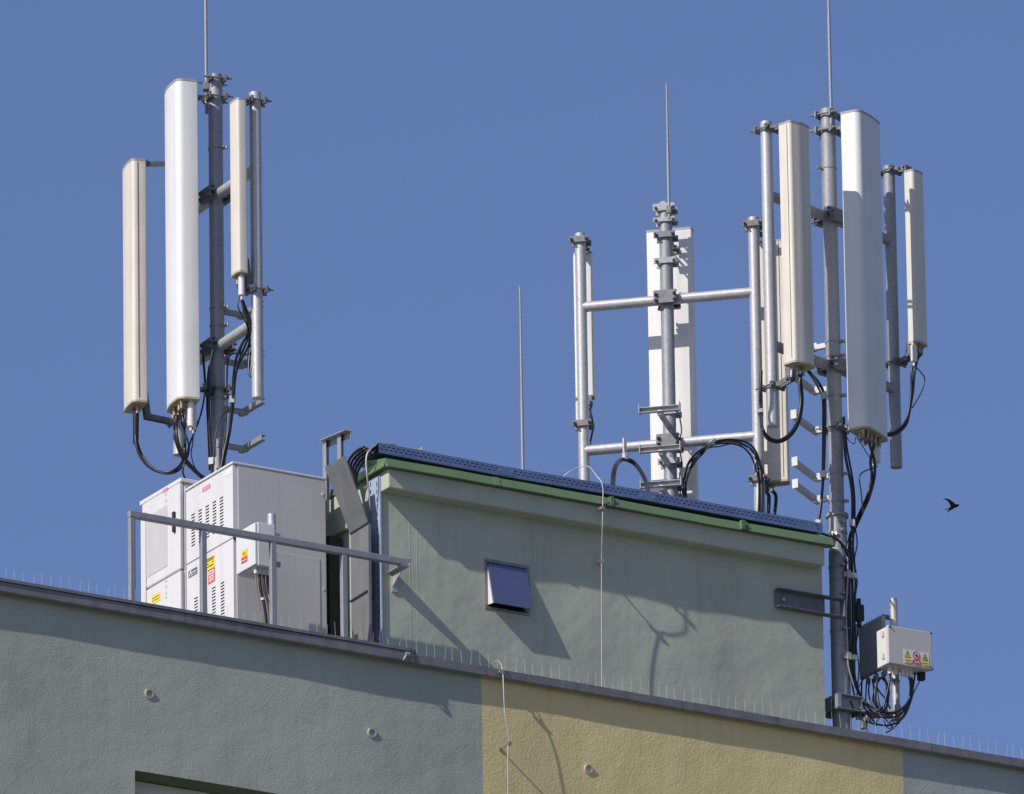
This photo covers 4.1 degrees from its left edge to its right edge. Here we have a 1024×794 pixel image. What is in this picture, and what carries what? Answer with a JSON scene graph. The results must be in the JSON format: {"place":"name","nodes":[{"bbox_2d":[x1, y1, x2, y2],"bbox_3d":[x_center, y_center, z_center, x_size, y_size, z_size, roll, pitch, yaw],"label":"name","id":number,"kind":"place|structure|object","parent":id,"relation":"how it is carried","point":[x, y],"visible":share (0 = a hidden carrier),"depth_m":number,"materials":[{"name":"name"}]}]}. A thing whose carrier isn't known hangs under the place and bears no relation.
{"place":"outdoors","nodes":[
{"label":"outdoors","id":0,"kind":"place"},
{"bbox_2d":[0,0,1023,758],"label":"sky","id":1,"kind":"structure","parent":0,"point":[425,163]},
{"bbox_2d":[945,498,958,511],"bbox_3d":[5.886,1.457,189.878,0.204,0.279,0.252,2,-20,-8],"label":"bird","id":2,"kind":"object","parent":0,"point":[953,505],"visible":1,"depth_m":189.90},
{"label":"ground","id":3,"kind":"structure","parent":0,"visible":0},
{"bbox_2d":[0,578,1023,793],"bbox_3d":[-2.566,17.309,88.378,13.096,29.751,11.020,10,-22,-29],"label":"apartment building","id":4,"kind":"structure","parent":3,"relation":"on","point":[101,694],"depth_m":88.18,"materials":[{"name":"paint"}]},
{"bbox_2d":[140,478,197,609],"bbox_3d":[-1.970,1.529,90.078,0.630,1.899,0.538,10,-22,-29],"label":"equipment cabinet","id":5,"kind":"object","parent":4,"relation":"on","point":[164,564],"visible":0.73,"depth_m":90.06,"materials":[{"name":"white"}]},
{"bbox_2d":[135,770,275,793],"bbox_3d":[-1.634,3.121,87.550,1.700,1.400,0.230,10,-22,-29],"label":"window","id":6,"kind":"structure","parent":4,"relation":"in","point":[145,782],"depth_m":87.55,"materials":[{"name":"white plastic"}]},
{"bbox_2d":[173,73,265,471],"bbox_3d":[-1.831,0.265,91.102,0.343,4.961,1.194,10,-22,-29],"label":"antenna mast","id":7,"kind":"object","parent":4,"relation":"on","point":[215,196],"visible":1,"depth_m":91.22,"materials":[{"name":"metal"}]},
{"bbox_2d":[122,158,175,427],"bbox_3d":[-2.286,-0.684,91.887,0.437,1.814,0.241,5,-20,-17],"label":"panel antenna","id":8,"kind":"object","parent":7,"relation":"attached to","point":[136,397],"visible":1,"depth_m":91.75,"materials":[{"name":"beige plastic"}]},
{"bbox_2d":[134,412,186,472],"bbox_3d":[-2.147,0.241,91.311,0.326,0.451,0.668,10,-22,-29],"label":"cable","id":9,"kind":"object","parent":8,"relation":"hanging from","point":[147,464],"visible":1,"depth_m":91.38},
{"bbox_2d":[133,409,138,443],"bbox_3d":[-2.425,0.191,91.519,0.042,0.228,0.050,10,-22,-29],"label":"cable boot","id":10,"kind":"object","parent":9,"relation":"attached to","point":[135,425],"visible":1,"depth_m":91.51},
{"bbox_2d":[182,391,205,477],"bbox_3d":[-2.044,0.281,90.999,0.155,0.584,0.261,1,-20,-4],"label":"cable","id":11,"kind":"object","parent":7,"relation":"attached to","point":[191,438],"visible":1,"depth_m":90.98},
{"bbox_2d":[164,78,232,433],"bbox_3d":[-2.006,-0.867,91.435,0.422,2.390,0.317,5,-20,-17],"label":"panel antenna","id":12,"kind":"object","parent":7,"relation":"attached to","point":[184,388],"visible":1,"depth_m":91.30,"materials":[{"name":"white plastic"}]},
{"bbox_2d":[136,414,189,474],"bbox_3d":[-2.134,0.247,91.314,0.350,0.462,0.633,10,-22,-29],"label":"cable","id":13,"kind":"object","parent":12,"relation":"attached to","point":[176,471],"visible":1,"depth_m":91.36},
{"bbox_2d":[173,419,202,478],"bbox_3d":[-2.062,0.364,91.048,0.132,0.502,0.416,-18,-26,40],"label":"cable","id":14,"kind":"object","parent":12,"relation":"attached to","point":[182,458],"visible":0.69,"depth_m":90.90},
{"bbox_2d":[175,416,204,477],"bbox_3d":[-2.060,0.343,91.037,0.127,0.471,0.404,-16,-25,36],"label":"cable","id":15,"kind":"object","parent":12,"relation":"attached to","point":[181,451],"visible":0.8,"depth_m":90.90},
{"bbox_2d":[191,434,200,474],"bbox_3d":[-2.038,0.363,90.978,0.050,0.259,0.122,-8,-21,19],"label":"cable","id":16,"kind":"object","parent":12,"relation":"hanging from","point":[191,452],"visible":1,"depth_m":90.99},
{"bbox_2d":[192,383,207,428],"bbox_3d":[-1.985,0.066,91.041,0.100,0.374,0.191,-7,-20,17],"label":"cable","id":17,"kind":"object","parent":12,"relation":"attached to","point":[202,404],"visible":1,"depth_m":91.09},
{"bbox_2d":[206,365,209,470],"bbox_3d":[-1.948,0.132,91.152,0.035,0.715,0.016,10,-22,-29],"label":"cable","id":18,"kind":"object","parent":12,"relation":"attached to","point":[207,419],"visible":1,"depth_m":91.14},
{"bbox_2d":[203,0,209,113],"bbox_3d":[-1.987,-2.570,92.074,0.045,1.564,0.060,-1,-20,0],"label":"lightning rod","id":19,"kind":"object","parent":7,"relation":"attached to","point":[206,86],"visible":1,"depth_m":91.94,"materials":[{"name":"metal"}]},
{"bbox_2d":[202,356,215,396],"bbox_3d":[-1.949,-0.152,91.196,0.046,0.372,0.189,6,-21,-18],"label":"cable","id":20,"kind":"object","parent":7,"relation":"attached to","point":[204,384],"visible":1,"depth_m":91.24,"materials":[{"name":"rubber"}]},
{"bbox_2d":[207,350,214,473],"bbox_3d":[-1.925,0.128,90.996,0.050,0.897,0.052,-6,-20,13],"label":"cable","id":21,"kind":"object","parent":7,"relation":"attached to","point":[210,460],"visible":0.85,"depth_m":90.99,"materials":[{"name":"rubber"}]},
{"bbox_2d":[213,407,230,471],"bbox_3d":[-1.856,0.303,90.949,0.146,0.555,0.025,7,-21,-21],"label":"cable","id":22,"kind":"object","parent":7,"relation":"attached to","point":[215,437],"visible":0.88,"depth_m":90.93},
{"bbox_2d":[221,352,246,457],"bbox_3d":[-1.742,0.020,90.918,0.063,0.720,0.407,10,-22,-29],"label":"cable","id":23,"kind":"object","parent":7,"relation":"attached to","point":[227,397],"visible":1,"depth_m":91.10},
{"bbox_2d":[220,333,250,467],"bbox_3d":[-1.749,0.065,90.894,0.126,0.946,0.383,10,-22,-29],"label":"cable","id":24,"kind":"object","parent":7,"relation":"attached to","point":[232,400],"visible":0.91,"depth_m":91.04,"materials":[{"name":"rubber"}]},
{"bbox_2d":[223,334,250,465],"bbox_3d":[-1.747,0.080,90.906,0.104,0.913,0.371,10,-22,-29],"label":"cable","id":25,"kind":"object","parent":7,"relation":"attached to","point":[243,349],"visible":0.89,"depth_m":91.04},
{"bbox_2d":[231,318,250,397],"bbox_3d":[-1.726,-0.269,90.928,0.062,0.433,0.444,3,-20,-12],"label":"cable","id":26,"kind":"object","parent":7,"relation":"attached to","point":[239,363],"visible":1,"depth_m":91.03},
{"bbox_2d":[237,284,251,376],"bbox_3d":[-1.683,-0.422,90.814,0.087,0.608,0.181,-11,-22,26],"label":"cable","id":27,"kind":"object","parent":7,"relation":"attached to","point":[249,325],"visible":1,"depth_m":90.79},
{"bbox_2d":[230,95,273,299],"bbox_3d":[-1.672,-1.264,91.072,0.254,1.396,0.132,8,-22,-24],"label":"panel antenna","id":28,"kind":"object","parent":7,"relation":"attached to","point":[240,270],"visible":1,"depth_m":90.99,"materials":[{"name":"beige plastic"}]},
{"bbox_2d":[237,297,247,358],"bbox_3d":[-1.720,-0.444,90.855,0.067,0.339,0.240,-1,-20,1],"label":"cable","id":29,"kind":"object","parent":28,"relation":"attached to","point":[246,325],"visible":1,"depth_m":90.80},
{"bbox_2d":[241,299,251,377],"bbox_3d":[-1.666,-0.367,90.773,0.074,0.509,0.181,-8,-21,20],"label":"cable","id":30,"kind":"object","parent":28,"relation":"attached to","point":[247,312],"visible":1,"depth_m":90.79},
{"bbox_2d":[185,461,326,633],"bbox_3d":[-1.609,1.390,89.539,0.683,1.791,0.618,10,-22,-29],"label":"equipment cabinet","id":31,"kind":"object","parent":4,"relation":"on","point":[237,495],"visible":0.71,"depth_m":89.46,"materials":[{"name":"white"}]},
{"bbox_2d":[236,513,280,623],"bbox_3d":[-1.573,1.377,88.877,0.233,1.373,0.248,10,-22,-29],"label":"junction box","id":32,"kind":"object","parent":4,"relation":"on","point":[252,558],"visible":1,"depth_m":88.93,"materials":[{"name":"metal"}]},
{"bbox_2d":[255,574,263,622],"bbox_3d":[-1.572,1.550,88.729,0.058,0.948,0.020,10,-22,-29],"label":"power cable","id":33,"kind":"object","parent":32,"relation":"attached to","point":[258,597],"visible":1,"depth_m":88.82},
{"bbox_2d":[258,574,267,623],"bbox_3d":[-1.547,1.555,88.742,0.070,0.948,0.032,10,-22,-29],"label":"power cable","id":34,"kind":"object","parent":32,"relation":"attached to","point":[262,598],"visible":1,"depth_m":88.83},
{"bbox_2d":[262,575,268,621],"bbox_3d":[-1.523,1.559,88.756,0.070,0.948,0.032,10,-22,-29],"label":"power cable","id":35,"kind":"object","parent":32,"relation":"attached to","point":[264,589],"visible":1,"depth_m":88.86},
{"bbox_2d":[266,575,268,594],"bbox_3d":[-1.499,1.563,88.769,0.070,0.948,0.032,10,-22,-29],"label":"power cable","id":36,"kind":"object","parent":32,"relation":"attached to","point":[267,581],"visible":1,"depth_m":88.89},
{"bbox_2d":[127,510,411,636],"bbox_3d":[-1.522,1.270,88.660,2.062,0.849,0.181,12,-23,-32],"label":"roof railing","id":37,"kind":"object","parent":4,"relation":"on","point":[203,529],"visible":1,"depth_m":88.68,"materials":[{"name":"metal"}]},
{"bbox_2d":[326,535,341,635],"bbox_3d":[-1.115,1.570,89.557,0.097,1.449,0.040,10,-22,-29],"label":"steel post","id":38,"kind":"object","parent":4,"relation":"on","point":[333,588],"visible":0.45,"depth_m":89.66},
{"bbox_2d":[325,456,371,640],"bbox_3d":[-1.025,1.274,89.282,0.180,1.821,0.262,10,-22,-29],"label":"cable duct","id":39,"kind":"object","parent":4,"relation":"on","point":[340,476],"visible":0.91,"depth_m":89.41,"materials":[{"name":"metal"}]},
{"bbox_2d":[353,449,395,481],"bbox_3d":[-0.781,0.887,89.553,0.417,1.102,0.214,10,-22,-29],"label":"feeder cable","id":40,"kind":"object","parent":39,"relation":"in","point":[359,462],"visible":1,"depth_m":89.62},
{"bbox_2d":[403,652,417,660],"bbox_3d":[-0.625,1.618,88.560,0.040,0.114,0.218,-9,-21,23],"label":"wire clip","id":41,"kind":"object","parent":4,"relation":"attached to","point":[406,654],"visible":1,"depth_m":88.48,"materials":[{"name":"metal"}]},
{"bbox_2d":[140,458,833,724],"bbox_3d":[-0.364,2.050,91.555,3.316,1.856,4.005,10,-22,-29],"label":"rooftop plant room","id":42,"kind":"object","parent":4,"relation":"on","point":[506,573],"visible":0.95,"depth_m":90.11,"materials":[{"name":"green paint"}]},
{"bbox_2d":[320,430,351,523],"bbox_3d":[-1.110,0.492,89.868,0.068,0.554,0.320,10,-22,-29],"label":"steel hoop","id":43,"kind":"object","parent":42,"relation":"attached to","point":[338,438],"visible":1,"depth_m":89.95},
{"bbox_2d":[368,475,382,642],"bbox_3d":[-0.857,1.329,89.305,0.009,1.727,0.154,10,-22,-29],"label":"perforated cable tray","id":44,"kind":"object","parent":42,"relation":"attached to","point":[374,517],"visible":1,"depth_m":89.39,"materials":[{"name":"metal"}]},
{"bbox_2d":[484,558,531,616],"bbox_3d":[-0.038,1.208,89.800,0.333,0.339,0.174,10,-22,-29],"label":"hatch window","id":45,"kind":"structure","parent":42,"relation":"in","point":[506,584],"depth_m":89.75,"materials":[{"name":"metal"}]},
{"bbox_2d":[519,286,524,469],"bbox_3d":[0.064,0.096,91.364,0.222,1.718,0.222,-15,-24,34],"label":"lightning rod","id":46,"kind":"object","parent":42,"relation":"on","point":[522,416],"visible":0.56,"depth_m":91.40,"materials":[{"name":"metal"}]},
{"bbox_2d":[564,466,604,686],"bbox_3d":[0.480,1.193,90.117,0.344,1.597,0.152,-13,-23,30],"label":"lightning conductor","id":47,"kind":"object","parent":42,"relation":"attached to","point":[602,508],"visible":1,"depth_m":90.10,"materials":[{"name":"metal"}]},
{"bbox_2d":[355,443,822,534],"bbox_3d":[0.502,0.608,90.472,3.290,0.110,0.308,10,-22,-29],"label":"perforated cable tray","id":48,"kind":"object","parent":42,"relation":"on","point":[649,498],"visible":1,"depth_m":90.35,"materials":[{"name":"metal"}]},
{"bbox_2d":[347,446,364,464],"bbox_3d":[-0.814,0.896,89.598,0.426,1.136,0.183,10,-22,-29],"label":"feeder cable","id":49,"kind":"object","parent":48,"relation":"hanging from","point":[354,453],"visible":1,"depth_m":89.68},
{"bbox_2d":[349,447,367,470],"bbox_3d":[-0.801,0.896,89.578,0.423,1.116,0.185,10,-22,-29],"label":"feeder cable","id":50,"kind":"object","parent":48,"relation":"attached to","point":[356,455],"visible":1,"depth_m":89.66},
{"bbox_2d":[351,448,376,475],"bbox_3d":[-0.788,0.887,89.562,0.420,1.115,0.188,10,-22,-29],"label":"feeder cable","id":51,"kind":"object","parent":48,"relation":"hanging from","point":[358,458],"visible":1,"depth_m":89.64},
{"bbox_2d":[365,443,395,509],"bbox_3d":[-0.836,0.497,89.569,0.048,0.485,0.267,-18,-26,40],"label":"earth wire","id":52,"kind":"object","parent":48,"relation":"hanging from","point":[372,447],"visible":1,"depth_m":89.47,"materials":[{"name":"metal"}]},
{"bbox_2d":[355,449,416,490],"bbox_3d":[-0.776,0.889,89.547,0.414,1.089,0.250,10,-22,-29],"label":"feeder cable","id":53,"kind":"object","parent":48,"relation":"attached to","point":[363,461],"visible":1,"depth_m":89.59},
{"bbox_2d":[610,457,649,490],"bbox_3d":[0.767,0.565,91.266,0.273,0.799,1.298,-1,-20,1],"label":"cable","id":54,"kind":"object","parent":48,"relation":"on","point":[613,469],"visible":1,"depth_m":91.68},
{"bbox_2d":[613,438,647,490],"bbox_3d":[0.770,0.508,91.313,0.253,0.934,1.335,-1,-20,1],"label":"cable","id":55,"kind":"object","parent":48,"relation":"attached to","point":[625,454],"visible":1,"depth_m":91.93,"materials":[{"name":"rubber"}]},
{"bbox_2d":[574,201,765,512],"bbox_3d":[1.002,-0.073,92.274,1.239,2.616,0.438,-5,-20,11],"label":"antenna mast","id":56,"kind":"object","parent":42,"relation":"on","point":[667,445],"visible":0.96,"depth_m":92.44,"materials":[{"name":"metal"}]},
{"bbox_2d":[569,235,594,430],"bbox_3d":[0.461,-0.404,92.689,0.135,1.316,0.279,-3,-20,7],"label":"panel antenna","id":57,"kind":"object","parent":56,"relation":"attached to","point":[576,423],"visible":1,"depth_m":92.77,"materials":[{"name":"white plastic"}]},
{"bbox_2d":[589,408,593,444],"bbox_3d":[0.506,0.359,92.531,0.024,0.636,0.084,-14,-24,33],"label":"cable","id":58,"kind":"object","parent":57,"relation":"attached to","point":[591,431],"visible":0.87,"depth_m":92.59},
{"bbox_2d":[666,83,671,218],"bbox_3d":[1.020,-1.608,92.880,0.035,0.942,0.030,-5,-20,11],"label":"lightning rod","id":59,"kind":"object","parent":56,"relation":"on","point":[668,209],"visible":1,"depth_m":92.85,"materials":[{"name":"metal"}]},
{"bbox_2d":[646,227,698,499],"bbox_3d":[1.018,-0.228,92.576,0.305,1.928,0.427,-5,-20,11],"label":"panel antenna","id":60,"kind":"object","parent":56,"relation":"attached to","point":[684,333],"visible":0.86,"depth_m":92.70,"materials":[{"name":"white plastic"}]},
{"bbox_2d":[679,417,681,496],"bbox_3d":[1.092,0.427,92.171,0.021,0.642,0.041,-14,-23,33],"label":"cable","id":61,"kind":"object","parent":56,"relation":"hanging from","point":[680,455],"visible":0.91,"depth_m":92.18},
{"bbox_2d":[685,442,759,510],"bbox_3d":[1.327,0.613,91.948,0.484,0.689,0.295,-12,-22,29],"label":"cable","id":62,"kind":"object","parent":56,"relation":"attached to","point":[704,451],"visible":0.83,"depth_m":91.97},
{"bbox_2d":[684,440,760,511],"bbox_3d":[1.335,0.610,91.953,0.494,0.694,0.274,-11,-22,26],"label":"cable","id":63,"kind":"object","parent":56,"relation":"attached to","point":[692,462],"visible":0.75,"depth_m":91.98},
{"bbox_2d":[682,438,763,511],"bbox_3d":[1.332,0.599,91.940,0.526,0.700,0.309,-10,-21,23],"label":"cable","id":64,"kind":"object","parent":56,"relation":"attached to","point":[712,441],"visible":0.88,"depth_m":92.00,"materials":[{"name":"rubber"}]},
{"bbox_2d":[684,443,767,512],"bbox_3d":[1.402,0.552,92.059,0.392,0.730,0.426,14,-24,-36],"label":"cable","id":65,"kind":"object","parent":56,"relation":"attached to","point":[725,445],"visible":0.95,"depth_m":92.11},
{"bbox_2d":[742,219,789,492],"bbox_3d":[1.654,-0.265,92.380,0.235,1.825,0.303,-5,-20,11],"label":"panel antenna","id":66,"kind":"object","parent":56,"relation":"attached to","point":[777,465],"visible":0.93,"depth_m":92.31,"materials":[{"name":"beige plastic"}]},
{"bbox_2d":[765,492,770,512],"bbox_3d":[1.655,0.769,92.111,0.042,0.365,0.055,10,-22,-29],"label":"cable","id":67,"kind":"object","parent":66,"relation":"attached to","point":[769,502],"visible":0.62,"depth_m":92.12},
{"bbox_2d":[772,490,777,514],"bbox_3d":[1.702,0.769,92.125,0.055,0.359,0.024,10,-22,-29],"label":"cable","id":68,"kind":"object","parent":66,"relation":"attached to","point":[775,502],"visible":0.62,"depth_m":92.15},
{"bbox_2d":[774,587,845,619],"bbox_3d":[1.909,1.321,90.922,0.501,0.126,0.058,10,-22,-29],"label":"mast stay channel","id":69,"kind":"object","parent":42,"relation":"attached to","point":[799,601],"visible":1,"depth_m":90.92,"materials":[{"name":"metal"}]},
{"bbox_2d":[490,661,511,793],"bbox_3d":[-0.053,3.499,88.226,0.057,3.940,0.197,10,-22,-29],"label":"lightning conductor","id":70,"kind":"object","parent":4,"relation":"attached to","point":[509,742],"visible":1,"depth_m":88.67,"materials":[{"name":"metal"}]},
{"bbox_2d":[760,107,901,729],"bbox_3d":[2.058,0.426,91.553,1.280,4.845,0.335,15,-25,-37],"label":"antenna mast","id":71,"kind":"object","parent":4,"relation":"on","point":[832,369],"visible":1,"depth_m":91.65,"materials":[{"name":"metal"}]},
{"bbox_2d":[750,120,814,392],"bbox_3d":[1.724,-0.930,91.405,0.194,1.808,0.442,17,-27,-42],"label":"panel antenna","id":72,"kind":"object","parent":71,"relation":"attached to","point":[796,253],"visible":1,"depth_m":91.23,"materials":[{"name":"beige plastic"}]},
{"bbox_2d":[757,370,802,441],"bbox_3d":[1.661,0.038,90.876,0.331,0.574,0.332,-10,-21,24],"label":"cable","id":73,"kind":"object","parent":72,"relation":"attached to","point":[760,414],"visible":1,"depth_m":90.93,"materials":[{"name":"rubber"}]},
{"bbox_2d":[760,374,803,443],"bbox_3d":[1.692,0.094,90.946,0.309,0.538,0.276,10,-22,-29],"label":"cable","id":74,"kind":"object","parent":72,"relation":"attached to","point":[771,441],"visible":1,"depth_m":90.87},
{"bbox_2d":[806,371,823,528],"bbox_3d":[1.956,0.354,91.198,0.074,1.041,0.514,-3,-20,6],"label":"cable","id":75,"kind":"object","parent":72,"relation":"attached to","point":[816,384],"visible":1,"depth_m":91.48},
{"bbox_2d":[807,370,827,528],"bbox_3d":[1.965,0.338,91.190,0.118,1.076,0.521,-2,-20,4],"label":"cable","id":76,"kind":"object","parent":72,"relation":"attached to","point":[823,472],"visible":1,"depth_m":91.42,"materials":[{"name":"rubber"}]},
{"bbox_2d":[827,0,833,123],"bbox_3d":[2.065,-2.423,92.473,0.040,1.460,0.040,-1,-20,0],"label":"lightning rod","id":77,"kind":"object","parent":71,"relation":"attached to","point":[829,59],"visible":1,"depth_m":92.38,"materials":[{"name":"metal"}]},
{"bbox_2d":[821,533,850,647],"bbox_3d":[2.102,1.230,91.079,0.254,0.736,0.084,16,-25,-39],"label":"cable","id":78,"kind":"object","parent":71,"relation":"attached to","point":[849,590],"visible":1,"depth_m":91.14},
{"bbox_2d":[809,109,887,466],"bbox_3d":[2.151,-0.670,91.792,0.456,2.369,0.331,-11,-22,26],"label":"panel antenna","id":79,"kind":"object","parent":71,"relation":"attached to","point":[858,131],"visible":1,"depth_m":91.65,"materials":[{"name":"grey plastic"}]},
{"bbox_2d":[845,433,869,457],"bbox_3d":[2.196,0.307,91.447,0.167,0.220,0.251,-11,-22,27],"label":"cable","id":80,"kind":"object","parent":79,"relation":"attached to","point":[854,443],"visible":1,"depth_m":91.40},
{"bbox_2d":[859,466,876,511],"bbox_3d":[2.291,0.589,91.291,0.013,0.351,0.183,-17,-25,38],"label":"cable","id":81,"kind":"object","parent":79,"relation":"attached to","point":[860,487],"visible":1,"depth_m":91.23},
{"bbox_2d":[842,416,855,683],"bbox_3d":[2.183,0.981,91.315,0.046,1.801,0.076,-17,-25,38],"label":"cable","id":82,"kind":"object","parent":71,"relation":"attached to","point":[852,523],"visible":1,"depth_m":91.36,"materials":[{"name":"rubber"}]},
{"bbox_2d":[845,557,853,684],"bbox_3d":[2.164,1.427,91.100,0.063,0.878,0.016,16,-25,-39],"label":"cable","id":83,"kind":"object","parent":71,"relation":"attached to","point":[846,622],"visible":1,"depth_m":91.07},
{"bbox_2d":[841,652,857,661],"bbox_3d":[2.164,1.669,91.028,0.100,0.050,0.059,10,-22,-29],"label":"cable clip","id":84,"kind":"object","parent":71,"relation":"attached to","point":[849,656],"visible":1,"depth_m":91.01,"materials":[{"name":"metal"}]},
{"bbox_2d":[842,570,857,579],"bbox_3d":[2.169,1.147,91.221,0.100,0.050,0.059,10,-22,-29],"label":"cable clip","id":85,"kind":"object","parent":71,"relation":"attached to","point":[849,574],"visible":1,"depth_m":91.20,"materials":[{"name":"metal"}]},
{"bbox_2d":[846,433,856,654],"bbox_3d":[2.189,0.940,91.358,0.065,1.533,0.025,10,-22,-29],"label":"cable","id":86,"kind":"object","parent":71,"relation":"attached to","point":[853,543],"visible":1,"depth_m":91.35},
{"bbox_2d":[855,525,859,683],"bbox_3d":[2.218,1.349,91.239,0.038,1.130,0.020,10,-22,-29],"label":"cable","id":87,"kind":"object","parent":71,"relation":"attached to","point":[856,603],"visible":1,"depth_m":91.28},
{"bbox_2d":[856,598,863,627],"bbox_3d":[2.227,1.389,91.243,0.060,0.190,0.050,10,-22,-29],"label":"cable splitter","id":88,"kind":"object","parent":87,"relation":"attached to","point":[859,612],"visible":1,"depth_m":91.22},
{"bbox_2d":[845,445,874,678],"bbox_3d":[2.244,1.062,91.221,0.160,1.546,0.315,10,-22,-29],"label":"cable","id":89,"kind":"object","parent":71,"relation":"attached to","point":[865,499],"visible":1,"depth_m":91.29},
{"bbox_2d":[849,701,870,722],"bbox_3d":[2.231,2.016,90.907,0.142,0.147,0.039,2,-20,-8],"label":"cable","id":90,"kind":"object","parent":71,"relation":"attached to","point":[859,717],"visible":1,"depth_m":90.90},
{"bbox_2d":[849,442,875,673],"bbox_3d":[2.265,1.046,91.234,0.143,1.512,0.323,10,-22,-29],"label":"cable","id":91,"kind":"object","parent":71,"relation":"attached to","point":[866,504],"visible":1,"depth_m":91.30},
{"bbox_2d":[858,678,867,714],"bbox_3d":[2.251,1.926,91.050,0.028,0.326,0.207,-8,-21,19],"label":"cable","id":92,"kind":"object","parent":71,"relation":"attached to","point":[865,694],"visible":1,"depth_m":91.15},
{"bbox_2d":[856,677,872,713],"bbox_3d":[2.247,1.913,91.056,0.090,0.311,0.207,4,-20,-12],"label":"cable","id":93,"kind":"object","parent":71,"relation":"attached to","point":[857,694],"visible":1,"depth_m":91.09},
{"bbox_2d":[860,715,870,731],"bbox_3d":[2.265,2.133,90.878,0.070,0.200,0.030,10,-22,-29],"label":"earth clamp","id":94,"kind":"object","parent":71,"relation":"attached to","point":[863,725],"visible":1,"depth_m":90.88,"materials":[{"name":"metal"}]},
{"bbox_2d":[855,598,900,720],"bbox_3d":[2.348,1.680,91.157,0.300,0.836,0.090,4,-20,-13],"label":"support post","id":95,"kind":"object","parent":71,"relation":"attached to","point":[895,682],"visible":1,"depth_m":91.11,"materials":[{"name":"metal"}]},
{"bbox_2d":[861,676,876,725],"bbox_3d":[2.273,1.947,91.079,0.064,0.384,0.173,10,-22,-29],"label":"cable","id":96,"kind":"object","parent":95,"relation":"hanging from","point":[872,719],"visible":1,"depth_m":91.13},
{"bbox_2d":[856,614,889,684],"bbox_3d":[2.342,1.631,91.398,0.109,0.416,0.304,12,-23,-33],"label":"radio unit","id":97,"kind":"object","parent":95,"relation":"attached to","point":[867,633],"visible":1,"depth_m":91.38,"materials":[{"name":"metal"}]},
{"bbox_2d":[871,679,874,705],"bbox_3d":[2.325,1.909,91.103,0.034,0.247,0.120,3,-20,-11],"label":"cable","id":98,"kind":"object","parent":95,"relation":"attached to","point":[873,691],"visible":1,"depth_m":91.15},
{"bbox_2d":[874,679,896,714],"bbox_3d":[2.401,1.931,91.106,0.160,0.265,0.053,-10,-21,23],"label":"cable","id":99,"kind":"object","parent":95,"relation":"attached to","point":[883,696],"visible":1,"depth_m":91.11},
{"bbox_2d":[877,625,933,680],"bbox_3d":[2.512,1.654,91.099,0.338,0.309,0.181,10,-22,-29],"label":"fuse box","id":100,"kind":"object","parent":95,"relation":"attached to","point":[906,652],"visible":1,"depth_m":91.04,"materials":[{"name":"white"}]},
{"bbox_2d":[851,679,912,725],"bbox_3d":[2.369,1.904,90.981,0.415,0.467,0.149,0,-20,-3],"label":"cable","id":101,"kind":"object","parent":100,"relation":"attached to","point":[895,723],"visible":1,"depth_m":90.96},
{"bbox_2d":[854,678,913,713],"bbox_3d":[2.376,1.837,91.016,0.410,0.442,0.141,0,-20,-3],"label":"cable","id":102,"kind":"object","parent":100,"relation":"hanging from","point":[881,711],"visible":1,"depth_m":90.98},
{"bbox_2d":[874,677,889,712],"bbox_3d":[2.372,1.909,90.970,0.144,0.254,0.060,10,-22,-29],"label":"cable coil","id":103,"kind":"object","parent":102,"relation":"attached to","point":[875,692],"visible":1,"depth_m":90.95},
{"bbox_2d":[868,679,885,709],"bbox_3d":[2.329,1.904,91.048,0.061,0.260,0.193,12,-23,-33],"label":"cable","id":104,"kind":"object","parent":103,"relation":"attached to","point":[869,694],"visible":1,"depth_m":91.05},
{"bbox_2d":[865,717,894,729],"bbox_3d":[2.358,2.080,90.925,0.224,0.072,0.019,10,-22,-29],"label":"cable","id":105,"kind":"object","parent":103,"relation":"hanging from","point":[877,720],"visible":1,"depth_m":90.91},
{"bbox_2d":[876,679,889,715],"bbox_3d":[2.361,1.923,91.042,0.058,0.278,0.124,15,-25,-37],"label":"cable","id":106,"kind":"object","parent":103,"relation":"attached to","point":[879,705],"visible":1,"depth_m":91.01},
{"bbox_2d":[856,677,911,718],"bbox_3d":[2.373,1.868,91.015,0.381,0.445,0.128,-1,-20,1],"label":"cable","id":107,"kind":"object","parent":100,"relation":"hanging from","point":[895,716],"visible":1,"depth_m":91.00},
{"bbox_2d":[883,674,890,707],"bbox_3d":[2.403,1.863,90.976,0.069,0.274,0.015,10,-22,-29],"label":"cable","id":108,"kind":"object","parent":100,"relation":"attached to","point":[886,695],"visible":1,"depth_m":90.96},
{"bbox_2d":[885,681,919,732],"bbox_3d":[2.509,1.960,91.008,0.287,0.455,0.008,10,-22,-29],"label":"cable","id":109,"kind":"object","parent":100,"relation":"attached to","point":[904,712],"visible":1,"depth_m":90.98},
{"bbox_2d":[902,672,915,713],"bbox_3d":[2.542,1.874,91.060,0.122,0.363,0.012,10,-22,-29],"label":"cable","id":110,"kind":"object","parent":100,"relation":"attached to","point":[913,688],"visible":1,"depth_m":91.09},
{"bbox_2d":[881,164,926,369],"bbox_3d":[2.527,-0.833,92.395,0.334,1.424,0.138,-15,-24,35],"label":"panel antenna","id":111,"kind":"object","parent":71,"relation":"attached to","point":[916,343],"visible":1,"depth_m":92.29,"materials":[{"name":"grey plastic"}]},
{"bbox_2d":[887,353,919,436],"bbox_3d":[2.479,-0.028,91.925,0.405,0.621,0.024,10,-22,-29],"label":"cable","id":112,"kind":"object","parent":111,"relation":"attached to","point":[906,424],"visible":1,"depth_m":91.97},
{"bbox_2d":[887,354,921,433],"bbox_3d":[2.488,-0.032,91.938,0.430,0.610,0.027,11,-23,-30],"label":"cable","id":113,"kind":"object","parent":111,"relation":"attached to","point":[910,399],"visible":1,"depth_m":91.97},
{"bbox_2d":[912,366,924,408],"bbox_3d":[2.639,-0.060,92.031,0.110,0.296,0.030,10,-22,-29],"label":"cable","id":114,"kind":"object","parent":111,"relation":"attached to","point":[923,385],"visible":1,"depth_m":92.06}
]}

